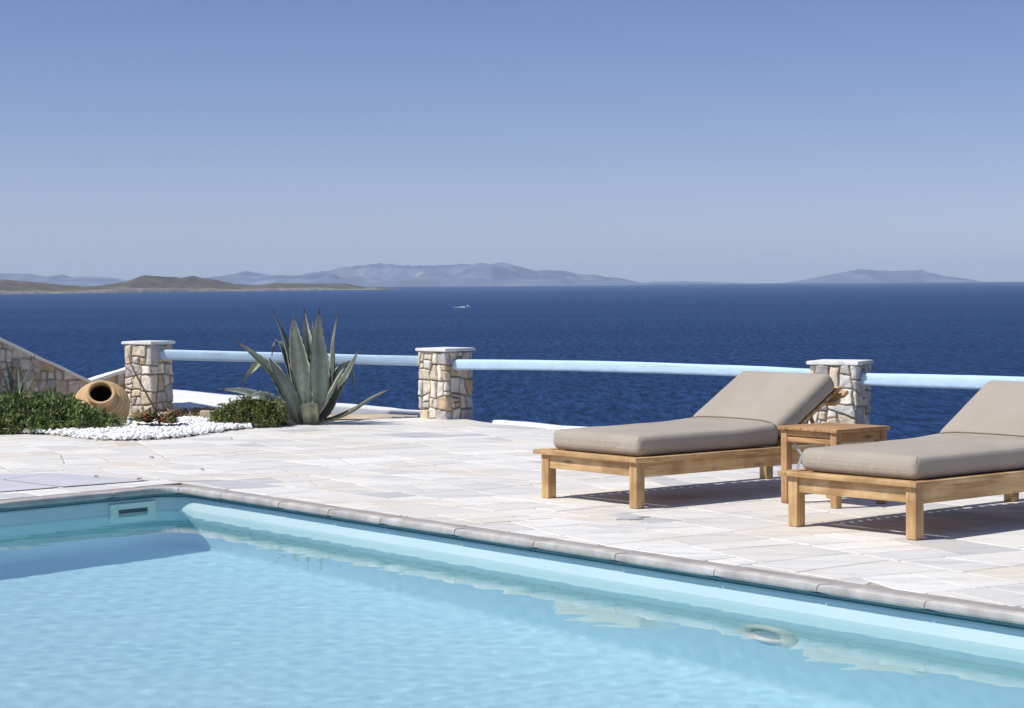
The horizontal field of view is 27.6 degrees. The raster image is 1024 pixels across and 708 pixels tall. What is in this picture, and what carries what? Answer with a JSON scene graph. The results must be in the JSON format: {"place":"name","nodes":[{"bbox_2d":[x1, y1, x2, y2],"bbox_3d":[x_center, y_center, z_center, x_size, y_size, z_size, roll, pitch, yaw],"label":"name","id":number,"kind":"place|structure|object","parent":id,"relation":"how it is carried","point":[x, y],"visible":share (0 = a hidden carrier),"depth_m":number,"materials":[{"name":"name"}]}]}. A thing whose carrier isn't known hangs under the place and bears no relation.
{"place":"outdoors","nodes":[
{"label":"outdoors","id":0,"kind":"place"},
{"bbox_2d":[0,273,128,286],"bbox_3d":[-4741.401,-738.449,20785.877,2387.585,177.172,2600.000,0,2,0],"label":"island","id":1,"kind":"structure","parent":0,"point":[82,281],"depth_m":20291.01,"materials":[{"name":"stone"}]},
{"bbox_2d":[0,275,393,293],"bbox_3d":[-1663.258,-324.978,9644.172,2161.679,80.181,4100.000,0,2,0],"label":"headland","id":2,"kind":"structure","parent":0,"point":[146,284],"depth_m":8926.82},
{"bbox_2d":[334,418,398,420],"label":"garden soil","id":3,"kind":"structure","parent":0,"point":[364,419],"depth_m":20.46,"materials":[{"name":"brown soil"}]},
{"bbox_2d":[88,367,125,389],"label":"stone wall","id":4,"kind":"structure","parent":3,"relation":"on","point":[118,377],"depth_m":20.46,"materials":[{"name":"beige stone"}]},
{"bbox_2d":[121,340,175,411],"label":"stone pillar","id":5,"kind":"structure","parent":3,"relation":"on","point":[155,374],"depth_m":20.32,"materials":[{"name":"white stone"}]},
{"bbox_2d":[172,390,419,417],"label":"whitewashed wall","id":6,"kind":"structure","parent":3,"relation":"on","point":[185,399],"depth_m":21.31,"materials":[{"name":"white paint"}]},
{"bbox_2d":[207,262,649,286],"bbox_3d":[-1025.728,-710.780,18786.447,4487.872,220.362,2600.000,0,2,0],"label":"island","id":7,"kind":"structure","parent":0,"point":[476,274],"depth_m":18020.80,"materials":[{"name":"stone"}]},
{"bbox_2d":[0,282,1023,441],"bbox_3d":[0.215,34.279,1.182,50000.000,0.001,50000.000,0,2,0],"label":"sea","id":8,"kind":"structure","parent":0,"point":[959,328],"depth_m":1369.34,"materials":[{"name":"liquid"}]},
{"bbox_2d":[0,418,1023,607],"bbox_3d":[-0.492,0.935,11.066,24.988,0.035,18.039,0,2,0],"label":"paving","id":9,"kind":"structure","parent":0,"point":[471,470],"depth_m":12.61,"materials":[{"name":"stone"}]},
{"bbox_2d":[0,473,59,491],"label":"hatch cover","id":10,"kind":"object","parent":9,"relation":"on","point":[6,484],"visible":1,"depth_m":13.52,"materials":[{"name":"grey stone"}]},
{"bbox_2d":[0,337,91,399],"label":"stone wall","id":11,"kind":"structure","parent":9,"relation":"on","point":[52,375],"depth_m":19.82,"materials":[{"name":"beige stone"}]},
{"bbox_2d":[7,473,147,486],"bbox_3d":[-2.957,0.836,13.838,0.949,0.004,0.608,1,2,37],"label":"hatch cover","id":12,"kind":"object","parent":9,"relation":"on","point":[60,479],"visible":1,"depth_m":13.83,"materials":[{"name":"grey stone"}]},
{"bbox_2d":[77,411,417,439],"bbox_3d":[-4.456,0.627,19.282,7.080,0.060,3.780,0,2,0],"label":"planting bed","id":13,"kind":"object","parent":9,"relation":"on","point":[360,416],"visible":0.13,"depth_m":20.12,"materials":[{"name":"soil"}]},
{"bbox_2d":[0,353,45,399],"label":"agave","id":14,"kind":"object","parent":13,"relation":"on","point":[12,384],"visible":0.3,"depth_m":19.05,"materials":[{"name":"green plant"}]},
{"bbox_2d":[0,387,132,434],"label":"shrub","id":15,"kind":"object","parent":13,"relation":"on","point":[46,411],"visible":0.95,"depth_m":18.36,"materials":[{"name":"green plant"}]},
{"bbox_2d":[75,380,129,420],"bbox_3d":[-3.801,0.496,19.318,0.506,0.521,0.522,1,2,32],"label":"clay jar","id":16,"kind":"object","parent":13,"relation":"on","point":[112,397],"visible":0.53,"depth_m":19.19,"materials":[{"name":"beige ceramic"}]},
{"bbox_2d":[2,416,270,440],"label":"pebbles","id":17,"kind":"object","parent":13,"relation":"on","point":[187,426],"visible":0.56,"depth_m":18.10,"materials":[{"name":"white gravel"}]},
{"bbox_2d":[123,353,186,423],"bbox_3d":[-3.196,0.309,18.645,0.536,0.634,0.401,0,2,11],"label":"succulent","id":18,"kind":"object","parent":13,"relation":"on","point":[148,415],"visible":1,"depth_m":18.59,"materials":[{"name":"green plant"}]},
{"bbox_2d":[176,406,216,416],"bbox_3d":[-2.718,0.560,20.033,1.180,0.135,0.463,0,2,0],"label":"ground cover plant","id":19,"kind":"object","parent":13,"relation":"on","point":[193,411],"visible":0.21,"depth_m":19.97,"materials":[{"name":"green plant"}]},
{"bbox_2d":[200,410,213,417],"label":"edging block","id":20,"kind":"structure","parent":13,"relation":"on","point":[205,413],"depth_m":19.60,"materials":[{"name":"stone"}]},
{"bbox_2d":[207,394,290,427],"bbox_3d":[-2.407,0.517,19.068,0.794,0.336,0.701,0,2,0],"label":"shrub","id":21,"kind":"object","parent":13,"relation":"on","point":[241,411],"visible":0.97,"depth_m":18.92,"materials":[{"name":"green plant"}]},
{"bbox_2d":[221,308,391,424],"bbox_3d":[-1.903,0.123,19.360,1.576,1.104,0.815,-1,2,-4],"label":"agave","id":22,"kind":"object","parent":9,"relation":"on","point":[310,389],"visible":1,"depth_m":19.21,"materials":[{"name":"green plant"}]},
{"bbox_2d":[415,347,475,419],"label":"stone pillar","id":23,"kind":"structure","parent":9,"relation":"on","point":[445,390],"depth_m":19.86,"materials":[{"name":"white stone"}]},
{"bbox_2d":[159,350,417,365],"bbox_3d":[-2.078,0.038,20.232,2.706,0.173,0.090,0,2,4],"label":"rail","id":24,"kind":"object","parent":23,"relation":"attached to","point":[230,356],"visible":0.67,"depth_m":20.22,"materials":[{"name":"blue paint"}]},
{"bbox_2d":[452,359,809,375],"bbox_3d":[0.987,0.127,18.401,4.183,0.122,0.087,1,3,43],"label":"rail","id":25,"kind":"object","parent":23,"relation":"attached to","point":[620,366],"visible":0.88,"depth_m":18.42,"materials":[{"name":"blue paint"}]},
{"bbox_2d":[0,485,1023,649],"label":"swimming pool","id":26,"kind":"structure","parent":9,"relation":"in","point":[972,621],"depth_m":10.21,"materials":[{"name":"stone"}]},
{"bbox_2d":[0,509,1023,707],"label":"pool water","id":27,"kind":"structure","parent":26,"relation":"in","point":[172,608],"depth_m":8.49,"materials":[{"name":"blue liquid"}]},
{"bbox_2d":[492,420,583,429],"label":"terrace kerb","id":28,"kind":"structure","parent":9,"relation":"on","point":[533,424],"depth_m":18.80,"materials":[{"name":"white stone"}]},
{"bbox_2d":[533,371,873,508],"bbox_3d":[1.202,0.489,12.861,2.030,0.716,0.920,-2,3,-39],"label":"sun lounger","id":29,"kind":"object","parent":9,"relation":"on","point":[737,421],"visible":0.92,"depth_m":12.50,"materials":[{"name":"beige fabric"}]},
{"bbox_2d":[778,422,889,508],"bbox_3d":[1.873,0.643,12.153,0.460,0.450,0.460,-2,3,-39],"label":"side table","id":30,"kind":"object","parent":9,"relation":"on","point":[834,433],"visible":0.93,"depth_m":12.07,"materials":[{"name":"brown wood"}]},
{"bbox_2d":[806,359,873,424],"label":"stone pillar","id":31,"kind":"structure","parent":9,"relation":"on","point":[853,406],"depth_m":16.69,"materials":[{"name":"white stone"}]},
{"bbox_2d":[858,373,1023,388],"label":"rail","id":32,"kind":"object","parent":31,"relation":"attached to","point":[935,381],"visible":0.86,"depth_m":16.11,"materials":[{"name":"blue paint"}]},
{"bbox_2d":[778,380,1023,539],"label":"sun lounger","id":33,"kind":"object","parent":9,"relation":"on","point":[974,448],"visible":1,"depth_m":10.84,"materials":[{"name":"fabric"}]},
{"bbox_2d":[0,0,1023,282],"label":"sky","id":34,"kind":"structure","parent":0,"point":[737,141],"materials":[{"name":"blue"}]},
{"bbox_2d":[643,281,753,283],"bbox_3d":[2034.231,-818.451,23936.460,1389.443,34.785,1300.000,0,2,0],"label":"island","id":35,"kind":"structure","parent":0,"point":[675,282],"depth_m":23495.02,"materials":[{"name":"stone"}]},
{"bbox_2d":[785,269,983,282],"bbox_3d":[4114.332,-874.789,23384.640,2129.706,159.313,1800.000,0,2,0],"label":"island","id":36,"kind":"structure","parent":0,"point":[877,276],"depth_m":22745.40,"materials":[{"name":"blue stone"}]}
]}

